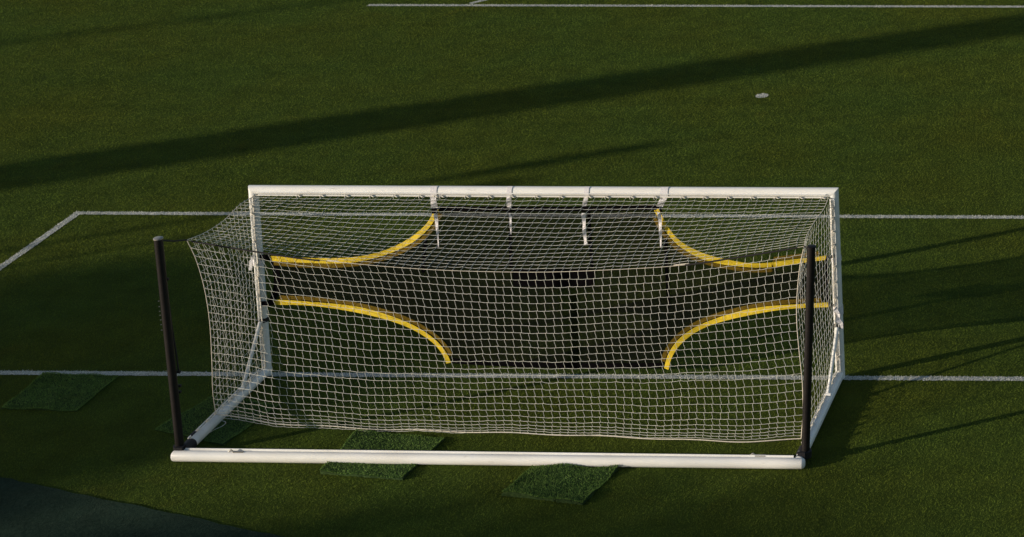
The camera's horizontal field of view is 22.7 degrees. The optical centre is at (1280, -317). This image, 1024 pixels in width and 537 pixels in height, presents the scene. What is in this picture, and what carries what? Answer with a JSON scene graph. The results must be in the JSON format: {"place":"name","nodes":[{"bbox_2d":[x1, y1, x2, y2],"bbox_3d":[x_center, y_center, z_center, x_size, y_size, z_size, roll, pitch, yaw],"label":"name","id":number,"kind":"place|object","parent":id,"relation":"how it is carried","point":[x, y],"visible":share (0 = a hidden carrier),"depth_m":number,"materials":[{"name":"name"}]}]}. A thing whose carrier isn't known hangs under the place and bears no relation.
{"place":"outdoors","nodes":[
{"label":"outdoors","id":0,"kind":"place"},
{"bbox_2d":[0,477,281,536],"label":"turf surround","id":1,"kind":"object","parent":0,"point":[30,510],"visible":1,"depth_m":26.08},
{"bbox_2d":[0,0,1023,536],"bbox_3d":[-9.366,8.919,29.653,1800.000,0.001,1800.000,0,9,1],"label":"pitch","id":2,"kind":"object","parent":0,"point":[604,500],"visible":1,"depth_m":34.29,"materials":[{"name":"green plant"}]},
{"bbox_2d":[0,214,79,269],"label":"goal area side line","id":3,"kind":"object","parent":2,"relation":"on","point":[36,241],"visible":1,"depth_m":34.13,"materials":[{"name":"paint"}]},
{"bbox_2d":[0,371,118,411],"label":"turf mat","id":4,"kind":"object","parent":2,"relation":"on","point":[48,391],"visible":1,"depth_m":29.23,"materials":[{"name":"green plant"}]},
{"bbox_2d":[155,395,280,445],"bbox_3d":[-13.176,9.087,28.476,1.113,0.050,1.095,2,9,14],"label":"turf mat","id":5,"kind":"object","parent":2,"relation":"on","point":[194,418],"visible":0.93,"depth_m":28.48,"materials":[{"name":"green plant"}]},
{"bbox_2d":[320,429,444,479],"bbox_3d":[-10.786,9.208,27.548,1.201,0.072,1.043,1,9,9],"label":"turf mat","id":6,"kind":"object","parent":2,"relation":"on","point":[363,440],"visible":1,"depth_m":27.70,"materials":[{"name":"green plant"}]},
{"bbox_2d":[153,185,844,468],"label":"football goal","id":7,"kind":"object","parent":2,"relation":"on","point":[187,450],"visible":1,"depth_m":27.81,"materials":[{"name":"metal"}]},
{"bbox_2d":[249,186,842,369],"bbox_3d":[-9.378,7.607,29.424,7.610,2.469,0.184,0,9,1],"label":"shooting target","id":8,"kind":"object","parent":7,"relation":"attached to","point":[742,291],"visible":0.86,"depth_m":29.47,"materials":[{"name":"black fabric"}]},
{"bbox_2d":[0,369,1023,380],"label":"goal line","id":9,"kind":"object","parent":2,"relation":"on","point":[609,376],"visible":0.9,"depth_m":29.66,"materials":[{"name":"paint"}]},
{"bbox_2d":[73,211,1023,218],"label":"goal area line","id":10,"kind":"object","parent":2,"relation":"on","point":[663,215],"visible":0.71,"depth_m":35.07,"materials":[{"name":"paint"}]},
{"bbox_2d":[501,463,618,504],"bbox_3d":[-8.411,9.291,26.883,1.072,0.089,0.873,1,9,11],"label":"turf mat","id":11,"kind":"object","parent":2,"relation":"on","point":[566,483],"visible":1,"depth_m":26.84,"materials":[{"name":"green plant"}]},
{"bbox_2d":[367,3,1023,7],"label":"penalty area line","id":12,"kind":"object","parent":2,"relation":"on","point":[664,5],"visible":1,"depth_m":45.95,"materials":[{"name":"paint"}]},
{"bbox_2d":[755,93,768,97],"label":"penalty spot","id":13,"kind":"object","parent":2,"relation":"on","point":[762,95],"visible":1,"depth_m":40.53,"materials":[{"name":"paint"}]}
]}

